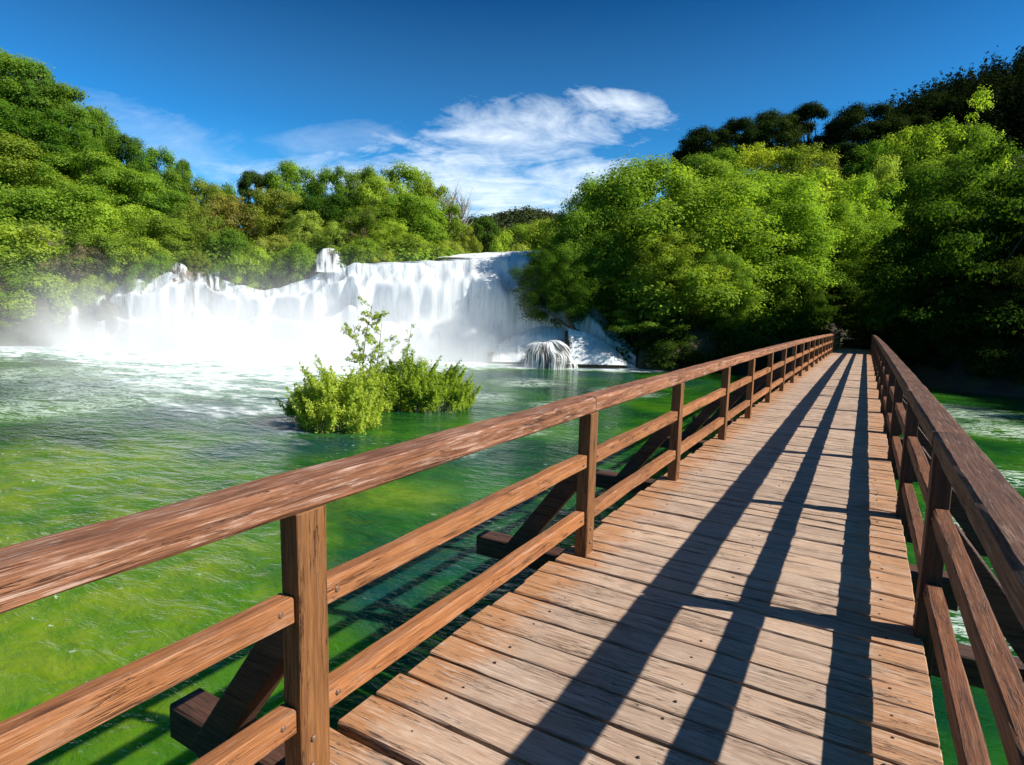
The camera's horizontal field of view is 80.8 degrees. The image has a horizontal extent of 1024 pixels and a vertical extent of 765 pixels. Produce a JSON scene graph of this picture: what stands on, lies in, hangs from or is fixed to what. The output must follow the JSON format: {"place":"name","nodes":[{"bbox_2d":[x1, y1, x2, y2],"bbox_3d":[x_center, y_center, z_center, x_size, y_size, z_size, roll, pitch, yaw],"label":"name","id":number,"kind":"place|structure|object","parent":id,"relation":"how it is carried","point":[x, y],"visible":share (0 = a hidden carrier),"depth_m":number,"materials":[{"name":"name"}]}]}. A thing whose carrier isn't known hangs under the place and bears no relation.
{"place":"outdoors","nodes":[
{"label":"outdoors","id":0,"kind":"place"},
{"bbox_2d":[0,344,1023,764],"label":"river","id":1,"kind":"structure","parent":0,"point":[92,434],"depth_m":12.07,"materials":[{"name":"liquid"}]},
{"bbox_2d":[68,266,356,356],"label":"waterfall","id":2,"kind":"structure","parent":1,"relation":"on","point":[309,316],"depth_m":46.54,"materials":[{"name":"liquid"}]},
{"bbox_2d":[285,354,384,434],"bbox_3d":[-5.151,0.435,18.024,3.103,2.584,2.620,5,8,30],"label":"bush","id":3,"kind":"object","parent":1,"relation":"in","point":[334,400],"visible":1,"depth_m":17.51,"materials":[{"name":"green plant"}]},
{"bbox_2d":[340,361,393,411],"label":"bush","id":4,"kind":"object","parent":1,"relation":"in","point":[371,378],"visible":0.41,"depth_m":20.86,"materials":[{"name":"green plant"}]},
{"bbox_2d":[340,296,400,384],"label":"sapling","id":5,"kind":"object","parent":1,"relation":"in","point":[369,337],"visible":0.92,"depth_m":21.86,"materials":[{"name":"green plant"}]},
{"bbox_2d":[363,323,427,411],"bbox_3d":[-4.287,-0.430,21.841,2.600,3.439,2.219,5,8,30],"label":"bush","id":6,"kind":"object","parent":1,"relation":"in","point":[392,370],"visible":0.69,"depth_m":21.39,"materials":[{"name":"green plant"}]},
{"bbox_2d":[386,349,482,413],"bbox_3d":[-3.163,-0.007,22.287,4.109,2.527,3.188,5,8,30],"label":"bush","id":7,"kind":"object","parent":1,"relation":"in","point":[449,388],"visible":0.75,"depth_m":21.49,"materials":[{"name":"green plant"}]},
{"bbox_2d":[348,256,635,367],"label":"waterfall","id":8,"kind":"structure","parent":1,"relation":"on","point":[457,310],"depth_m":44.20,"materials":[{"name":"liquid"}]},
{"bbox_2d":[488,327,567,363],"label":"waterfall","id":9,"kind":"structure","parent":1,"relation":"on","point":[510,350],"depth_m":41.25,"materials":[{"name":"liquid"}]},
{"bbox_2d":[525,343,570,368],"bbox_3d":[2.194,-0.963,39.495,3.527,3.275,2.553,5,8,30],"label":"boulder","id":10,"kind":"object","parent":1,"relation":"in","point":[548,359],"visible":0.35,"depth_m":38.66,"materials":[{"name":"stone"}]},
{"bbox_2d":[521,340,577,369],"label":"waterfall","id":11,"kind":"structure","parent":10,"relation":"on","point":[540,344],"depth_m":38.53,"materials":[{"name":"liquid"}]},
{"bbox_2d":[565,328,627,367],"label":"waterfall","id":12,"kind":"structure","parent":1,"relation":"on","point":[588,350],"depth_m":39.58,"materials":[{"name":"liquid"}]},
{"bbox_2d":[0,143,1023,397],"bbox_3d":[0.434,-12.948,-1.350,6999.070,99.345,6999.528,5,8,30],"label":"terrain","id":13,"kind":"structure","parent":0,"point":[42,331],"depth_m":45.19,"materials":[{"name":"plant"}]},
{"bbox_2d":[0,267,34,303],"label":"bush","id":14,"kind":"object","parent":13,"relation":"on","point":[8,275],"visible":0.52,"depth_m":49.16,"materials":[{"name":"green plant"}]},
{"bbox_2d":[0,97,58,162],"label":"tree","id":15,"kind":"object","parent":13,"relation":"on","point":[5,108],"visible":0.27,"depth_m":65.01,"materials":[{"name":"green plant"}]},
{"bbox_2d":[17,58,56,138],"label":"tree","id":16,"kind":"object","parent":13,"relation":"on","point":[25,100],"visible":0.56,"depth_m":71.43,"materials":[{"name":"green plant"}]},
{"bbox_2d":[0,222,75,288],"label":"bush","id":17,"kind":"object","parent":13,"relation":"on","point":[29,229],"visible":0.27,"depth_m":52.20,"materials":[{"name":"green plant"}]},
{"bbox_2d":[0,129,76,194],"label":"tree","id":18,"kind":"object","parent":13,"relation":"on","point":[20,150],"visible":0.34,"depth_m":60.69,"materials":[{"name":"green plant"}]},
{"bbox_2d":[0,50,85,138],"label":"tree","id":19,"kind":"object","parent":13,"relation":"on","point":[12,63],"visible":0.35,"depth_m":71.38,"materials":[{"name":"green plant"}]},
{"bbox_2d":[0,271,95,328],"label":"bush","id":20,"kind":"object","parent":13,"relation":"on","point":[58,296],"visible":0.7,"depth_m":48.91,"materials":[{"name":"green plant"}]},
{"bbox_2d":[0,106,114,182],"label":"tree","id":21,"kind":"object","parent":13,"relation":"on","point":[54,128],"visible":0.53,"depth_m":64.41,"materials":[{"name":"green plant"}]},
{"bbox_2d":[16,78,109,146],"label":"tree","id":22,"kind":"object","parent":13,"relation":"on","point":[62,93],"visible":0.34,"depth_m":71.52,"materials":[{"name":"green plant"}]},
{"bbox_2d":[0,182,133,231],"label":"tree","id":23,"kind":"object","parent":13,"relation":"on","point":[67,196],"visible":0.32,"depth_m":57.33,"materials":[{"name":"green plant"}]},
{"bbox_2d":[34,242,117,291],"bbox_3d":[-37.233,-9.576,52.060,5.748,5.251,5.732,2,7,9],"label":"bush","id":24,"kind":"object","parent":13,"relation":"on","point":[80,250],"visible":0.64,"depth_m":51.24,"materials":[{"name":"green plant"}]},
{"bbox_2d":[42,100,125,164],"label":"tree","id":25,"kind":"object","parent":13,"relation":"on","point":[85,116],"visible":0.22,"depth_m":70.62,"materials":[{"name":"green plant"}]},
{"bbox_2d":[23,147,146,200],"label":"tree","id":26,"kind":"object","parent":13,"relation":"on","point":[96,160],"visible":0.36,"depth_m":62.29,"materials":[{"name":"green plant"}]},
{"bbox_2d":[67,274,118,304],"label":"bush","id":27,"kind":"object","parent":13,"relation":"on","point":[105,288],"visible":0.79,"depth_m":49.75,"materials":[{"name":"green plant"}]},
{"bbox_2d":[55,230,140,281],"bbox_3d":[-36.415,-10.724,54.047,7.677,5.444,7.595,-5,9,-42],"label":"bush","id":28,"kind":"object","parent":13,"relation":"on","point":[86,240],"visible":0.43,"depth_m":52.30,"materials":[{"name":"green plant"}]},
{"bbox_2d":[92,298,121,336],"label":"waterfall","id":29,"kind":"object","parent":13,"relation":"on","point":[107,311],"visible":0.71,"depth_m":47.68,"materials":[{"name":"liquid"}]},
{"bbox_2d":[74,200,173,255],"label":"tree","id":30,"kind":"object","parent":13,"relation":"on","point":[109,213],"visible":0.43,"depth_m":55.20,"materials":[{"name":"green plant"}]},
{"bbox_2d":[78,166,181,226],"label":"tree","id":31,"kind":"object","parent":13,"relation":"on","point":[135,178],"visible":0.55,"depth_m":61.79,"materials":[{"name":"green plant"}]},
{"bbox_2d":[103,132,158,174],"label":"tree","id":32,"kind":"object","parent":13,"relation":"on","point":[125,142],"visible":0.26,"depth_m":71.42,"materials":[{"name":"green plant"}]},
{"bbox_2d":[101,236,178,279],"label":"bush","id":33,"kind":"object","parent":13,"relation":"on","point":[147,247],"visible":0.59,"depth_m":51.59,"materials":[{"name":"green plant"}]},
{"bbox_2d":[124,144,181,193],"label":"tree","id":34,"kind":"object","parent":13,"relation":"on","point":[152,156],"visible":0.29,"depth_m":71.30,"materials":[{"name":"green plant"}]},
{"bbox_2d":[143,250,173,280],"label":"bush","id":35,"kind":"object","parent":13,"relation":"on","point":[156,263],"visible":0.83,"depth_m":50.03,"materials":[{"name":"green plant"}]},
{"bbox_2d":[119,214,204,257],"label":"tree","id":36,"kind":"object","parent":13,"relation":"on","point":[166,226],"visible":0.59,"depth_m":55.17,"materials":[{"name":"green plant"}]},
{"bbox_2d":[137,190,210,229],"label":"tree","id":37,"kind":"object","parent":13,"relation":"on","point":[175,197],"visible":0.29,"depth_m":61.87,"materials":[{"name":"green plant"}]},
{"bbox_2d":[150,165,208,209],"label":"tree","id":38,"kind":"object","parent":13,"relation":"on","point":[172,178],"visible":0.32,"depth_m":68.85,"materials":[{"name":"green plant"}]},
{"bbox_2d":[182,179,227,217],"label":"tree","id":39,"kind":"object","parent":13,"relation":"on","point":[211,187],"visible":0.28,"depth_m":69.21,"materials":[{"name":"green plant"}]},
{"bbox_2d":[179,213,235,252],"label":"tree","id":40,"kind":"object","parent":13,"relation":"on","point":[195,226],"visible":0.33,"depth_m":56.89,"materials":[{"name":"green plant"}]},
{"bbox_2d":[201,226,250,259],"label":"bush","id":41,"kind":"object","parent":13,"relation":"on","point":[233,240],"visible":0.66,"depth_m":54.28,"materials":[{"name":"green plant"}]},
{"bbox_2d":[193,192,264,250],"bbox_3d":[-28.906,-15.782,61.151,8.807,6.820,8.592,7,9,40],"label":"bush","id":42,"kind":"object","parent":13,"relation":"on","point":[229,207],"visible":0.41,"depth_m":59.75,"materials":[{"name":"green plant"}]},
{"bbox_2d":[0,118,474,313],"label":"undergrowth","id":43,"kind":"object","parent":13,"relation":"on","point":[211,255],"visible":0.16,"depth_m":53.25,"materials":[{"name":"green plant"}]},
{"bbox_2d":[235,170,264,227],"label":"pine tree","id":44,"kind":"object","parent":13,"relation":"on","point":[247,179],"visible":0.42,"depth_m":67.40,"materials":[{"name":"green plant"}]},
{"bbox_2d":[229,244,275,289],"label":"bush","id":45,"kind":"object","parent":13,"relation":"on","point":[257,256],"visible":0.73,"depth_m":49.14,"materials":[{"name":"green plant"}]},
{"bbox_2d":[239,186,308,240],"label":"tree","id":46,"kind":"object","parent":13,"relation":"on","point":[270,209],"visible":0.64,"depth_m":60.98,"materials":[{"name":"green plant"}]},
{"bbox_2d":[262,158,327,233],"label":"tree","id":47,"kind":"object","parent":13,"relation":"on","point":[282,181],"visible":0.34,"depth_m":67.22,"materials":[{"name":"green plant"}]},
{"bbox_2d":[273,239,316,287],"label":"bush","id":48,"kind":"object","parent":13,"relation":"on","point":[303,258],"visible":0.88,"depth_m":48.69,"materials":[{"name":"green plant"}]},
{"bbox_2d":[279,209,327,254],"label":"tree","id":49,"kind":"object","parent":13,"relation":"on","point":[294,231],"visible":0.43,"depth_m":56.27,"materials":[{"name":"green plant"}]},
{"bbox_2d":[280,191,361,241],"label":"tree","id":50,"kind":"object","parent":13,"relation":"on","point":[336,209],"visible":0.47,"depth_m":60.41,"materials":[{"name":"green plant"}]},
{"bbox_2d":[309,248,346,277],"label":"waterfall","id":51,"kind":"structure","parent":13,"relation":"on","point":[325,259],"depth_m":48.66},
{"bbox_2d":[309,163,359,224],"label":"tree","id":52,"kind":"object","parent":13,"relation":"on","point":[333,177],"visible":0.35,"depth_m":67.02,"materials":[{"name":"green plant"}]},
{"bbox_2d":[312,221,357,256],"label":"tree","id":53,"kind":"object","parent":13,"relation":"on","point":[332,231],"visible":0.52,"depth_m":55.48,"materials":[{"name":"green plant"}]},
{"bbox_2d":[343,236,383,263],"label":"bush","id":54,"kind":"object","parent":13,"relation":"on","point":[366,245],"visible":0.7,"depth_m":48.93,"materials":[{"name":"green plant"}]},
{"bbox_2d":[334,203,399,245],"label":"tree","id":55,"kind":"object","parent":13,"relation":"on","point":[368,224],"visible":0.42,"depth_m":57.05,"materials":[{"name":"green plant"}]},
{"bbox_2d":[352,173,421,235],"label":"tree","id":56,"kind":"object","parent":13,"relation":"on","point":[376,186],"visible":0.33,"depth_m":62.13,"materials":[{"name":"green plant"}]},
{"bbox_2d":[357,221,421,261],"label":"bush","id":57,"kind":"object","parent":13,"relation":"on","point":[391,231],"visible":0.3,"depth_m":53.16,"materials":[{"name":"green plant"}]},
{"bbox_2d":[353,159,448,214],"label":"tree","id":58,"kind":"object","parent":13,"relation":"on","point":[415,176],"visible":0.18,"depth_m":65.30,"materials":[{"name":"green plant"}]},
{"bbox_2d":[365,189,454,244],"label":"tree","id":59,"kind":"object","parent":13,"relation":"on","point":[430,223],"visible":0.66,"depth_m":59.01,"materials":[{"name":"green plant"}]},
{"bbox_2d":[380,231,447,260],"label":"bush","id":60,"kind":"object","parent":13,"relation":"on","point":[401,240],"visible":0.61,"depth_m":51.39,"materials":[{"name":"green plant"}]},
{"bbox_2d":[406,179,460,242],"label":"tree","id":61,"kind":"object","parent":13,"relation":"on","point":[430,183],"visible":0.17,"depth_m":64.44,"materials":[{"name":"green plant"}]},
{"bbox_2d":[428,203,469,248],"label":"tree","id":62,"kind":"object","parent":13,"relation":"on","point":[456,224],"visible":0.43,"depth_m":61.25,"materials":[{"name":"green plant"}]},
{"bbox_2d":[0,333,1023,764],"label":"footbridge","id":63,"kind":"object","parent":13,"relation":"on","point":[752,585],"visible":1,"depth_m":2.70,"materials":[{"name":"brown wood"}]},
{"bbox_2d":[435,194,664,247],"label":"forest","id":64,"kind":"object","parent":13,"relation":"on","point":[524,216],"visible":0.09,"depth_m":296.98,"materials":[{"name":"leaf"},{"name":"bark"}]},
{"bbox_2d":[506,248,601,330],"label":"tree","id":65,"kind":"object","parent":13,"relation":"on","point":[549,287],"visible":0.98,"depth_m":40.56,"materials":[{"name":"green plant"}]},
{"bbox_2d":[531,219,634,320],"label":"tree","id":66,"kind":"object","parent":13,"relation":"on","point":[568,237],"visible":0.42,"depth_m":41.75,"materials":[{"name":"green plant"}]},
{"bbox_2d":[546,173,675,320],"bbox_3d":[7.176,-9.629,44.790,9.563,11.531,9.858,-2,8,-27],"label":"tree","id":67,"kind":"object","parent":13,"relation":"on","point":[580,213],"visible":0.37,"depth_m":42.65,"materials":[{"name":"green plant"}]},
{"bbox_2d":[590,272,689,334],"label":"tree","id":68,"kind":"object","parent":13,"relation":"on","point":[621,315],"visible":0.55,"depth_m":40.04,"materials":[{"name":"green plant"}]},
{"bbox_2d":[520,153,801,324],"bbox_3d":[11.611,-11.248,48.044,19.159,13.333,24.923,-1,7,-20],"label":"tree","id":69,"kind":"object","parent":13,"relation":"on","point":[685,198],"visible":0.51,"depth_m":41.69,"materials":[{"name":"green plant"}]},
{"bbox_2d":[602,228,733,323],"bbox_3d":[10.665,-7.282,41.907,9.731,7.389,10.032,6,8,35],"label":"tree","id":70,"kind":"object","parent":13,"relation":"on","point":[676,255],"visible":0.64,"depth_m":39.44,"materials":[{"name":"green plant"}]},
{"bbox_2d":[629,326,718,370],"bbox_3d":[10.414,-2.071,40.026,5.585,3.291,6.402,1,7,0],"label":"bush","id":71,"kind":"object","parent":13,"relation":"on","point":[680,338],"visible":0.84,"depth_m":38.53,"materials":[{"name":"green plant"}]},
{"bbox_2d":[667,124,741,171],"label":"pine tree","id":72,"kind":"object","parent":13,"relation":"on","point":[699,140],"visible":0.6,"depth_m":82.53,"materials":[{"name":"green plant"}]},
{"bbox_2d":[659,155,758,208],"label":"tree","id":73,"kind":"object","parent":13,"relation":"on","point":[714,169],"visible":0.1,"depth_m":56.12,"materials":[{"name":"green plant"}]},
{"bbox_2d":[668,145,751,181],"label":"tree","id":74,"kind":"object","parent":13,"relation":"on","point":[721,154],"visible":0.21,"depth_m":68.18,"materials":[{"name":"green plant"}]},
{"bbox_2d":[674,249,766,333],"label":"tree","id":75,"kind":"object","parent":13,"relation":"on","point":[732,311],"visible":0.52,"depth_m":40.03,"materials":[{"name":"green plant"}]},
{"bbox_2d":[713,114,766,164],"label":"pine tree","id":76,"kind":"object","parent":13,"relation":"on","point":[749,134],"visible":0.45,"depth_m":82.82,"materials":[{"name":"green plant"}]},
{"bbox_2d":[708,327,781,373],"bbox_3d":[14.924,-2.104,40.321,5.585,3.291,6.402,-1,7,-20],"label":"bush","id":77,"kind":"object","parent":13,"relation":"on","point":[735,342],"visible":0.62,"depth_m":38.64,"materials":[{"name":"green plant"}]},
{"bbox_2d":[726,142,786,205],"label":"tree","id":78,"kind":"object","parent":13,"relation":"on","point":[758,155],"visible":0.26,"depth_m":68.63,"materials":[{"name":"green plant"}]},
{"bbox_2d":[663,167,855,291],"bbox_3d":[20.454,-12.666,50.572,20.151,10.835,15.490,-5,9,-43],"label":"tree","id":79,"kind":"object","parent":13,"relation":"on","point":[800,213],"visible":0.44,"depth_m":45.76,"materials":[{"name":"green plant"}]},
{"bbox_2d":[736,107,808,171],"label":"pine tree","id":80,"kind":"object","parent":13,"relation":"on","point":[776,122],"visible":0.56,"depth_m":83.22,"materials":[{"name":"green plant"}]},
{"bbox_2d":[750,271,840,327],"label":"tree","id":81,"kind":"object","parent":13,"relation":"on","point":[811,291],"visible":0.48,"depth_m":43.91,"materials":[{"name":"green plant"}]},
{"bbox_2d":[756,147,835,201],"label":"tree","id":82,"kind":"object","parent":13,"relation":"on","point":[786,158],"visible":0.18,"depth_m":66.34,"materials":[{"name":"green plant"}]},
{"bbox_2d":[755,142,845,206],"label":"tree","id":83,"kind":"object","parent":13,"relation":"on","point":[823,158],"visible":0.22,"depth_m":65.08,"materials":[{"name":"green plant"}]},
{"bbox_2d":[782,100,840,166],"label":"pine tree","id":84,"kind":"object","parent":13,"relation":"on","point":[805,112],"visible":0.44,"depth_m":84.60,"materials":[{"name":"green plant"}]},
{"bbox_2d":[606,145,1023,360],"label":"undergrowth","id":85,"kind":"object","parent":13,"relation":"on","point":[767,326],"visible":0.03,"depth_m":41.43,"materials":[{"name":"green plant"}]},
{"bbox_2d":[758,164,873,262],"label":"tree","id":86,"kind":"object","parent":13,"relation":"on","point":[821,174],"visible":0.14,"depth_m":53.81,"materials":[{"name":"green plant"}]},
{"bbox_2d":[798,247,874,324],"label":"tree","id":87,"kind":"object","parent":13,"relation":"on","point":[849,294],"visible":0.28,"depth_m":47.66,"materials":[{"name":"green plant"}]},
{"bbox_2d":[768,199,908,293],"bbox_3d":[28.768,-11.226,52.203,11.520,8.964,11.175,7,9,38],"label":"tree","id":88,"kind":"object","parent":13,"relation":"on","point":[845,216],"visible":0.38,"depth_m":49.86,"materials":[{"name":"green plant"}]},
{"bbox_2d":[820,140,874,181],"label":"pine tree","id":89,"kind":"object","parent":13,"relation":"on","point":[846,148],"visible":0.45,"depth_m":74.82,"materials":[{"name":"green plant"}]},
{"bbox_2d":[818,100,911,173],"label":"pine tree","id":90,"kind":"object","parent":13,"relation":"on","point":[843,125],"visible":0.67,"depth_m":81.61,"materials":[{"name":"green plant"}]},
{"bbox_2d":[819,169,911,259],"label":"tree","id":91,"kind":"object","parent":13,"relation":"on","point":[863,189],"visible":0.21,"depth_m":53.77,"materials":[{"name":"green plant"}]},
{"bbox_2d":[830,289,903,349],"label":"tree","id":92,"kind":"object","parent":13,"relation":"on","point":[861,332],"visible":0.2,"depth_m":43.43,"materials":[{"name":"green plant"}]},
{"bbox_2d":[838,139,924,210],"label":"tree","id":93,"kind":"object","parent":13,"relation":"on","point":[873,148],"visible":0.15,"depth_m":70.18,"materials":[{"name":"green plant"}]},
{"bbox_2d":[853,151,910,221],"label":"tree","id":94,"kind":"object","parent":13,"relation":"on","point":[887,168],"visible":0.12,"depth_m":59.60,"materials":[{"name":"green plant"}]},
{"bbox_2d":[869,117,969,208],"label":"tree","id":95,"kind":"object","parent":13,"relation":"on","point":[939,137],"visible":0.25,"depth_m":62.94,"materials":[{"name":"green plant"}]},
{"bbox_2d":[837,194,1009,329],"bbox_3d":[27.534,-7.457,39.069,9.533,9.428,11.717,0,7,-9],"label":"tree","id":96,"kind":"object","parent":13,"relation":"on","point":[872,266],"visible":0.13,"depth_m":39.76,"materials":[{"name":"green plant"}]},
{"bbox_2d":[889,91,969,124],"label":"pine tree","id":97,"kind":"object","parent":13,"relation":"on","point":[938,105],"visible":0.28,"depth_m":95.62,"materials":[{"name":"green plant"}]},
{"bbox_2d":[858,137,1023,340],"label":"tree","id":98,"kind":"object","parent":13,"relation":"on","point":[928,213],"visible":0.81,"depth_m":33.00,"materials":[{"name":"green plant"}]},
{"bbox_2d":[875,147,1008,245],"bbox_3d":[39.596,-16.620,56.083,10.221,9.604,10.332,-4,8,-36],"label":"tree","id":99,"kind":"object","parent":13,"relation":"on","point":[917,193],"visible":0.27,"depth_m":55.08,"materials":[{"name":"green plant"}]},
{"bbox_2d":[878,270,1021,352],"bbox_3d":[25.374,-3.977,34.330,7.532,4.983,7.306,-1,7,-16],"label":"tree","id":100,"kind":"object","parent":13,"relation":"on","point":[954,288],"visible":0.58,"depth_m":32.77,"materials":[{"name":"green plant"}]},
{"bbox_2d":[886,45,1023,165],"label":"hill forest","id":101,"kind":"object","parent":13,"relation":"on","point":[1006,113],"visible":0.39,"depth_m":92.69,"materials":[{"name":"leaf"},{"name":"bark"}]},
{"bbox_2d":[912,121,1010,192],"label":"tree","id":102,"kind":"object","parent":13,"relation":"on","point":[980,134],"visible":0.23,"depth_m":62.67,"materials":[{"name":"green plant"}]},
{"bbox_2d":[929,84,1014,181],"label":"tree","id":103,"kind":"object","parent":13,"relation":"on","point":[978,98],"visible":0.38,"depth_m":61.73,"materials":[{"name":"green plant"}]},
{"bbox_2d":[927,333,1023,386],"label":"bush","id":104,"kind":"object","parent":13,"relation":"on","point":[982,353],"visible":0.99,"depth_m":30.71,"materials":[{"name":"green plant"}]},
{"bbox_2d":[950,254,1023,351],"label":"tree","id":105,"kind":"object","parent":13,"relation":"on","point":[1016,277],"visible":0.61,"depth_m":30.75,"materials":[{"name":"green plant"}]},
{"bbox_2d":[0,0,1023,226],"label":"sky","id":106,"kind":"structure","parent":0,"point":[513,102],"materials":[{"name":"blue"}]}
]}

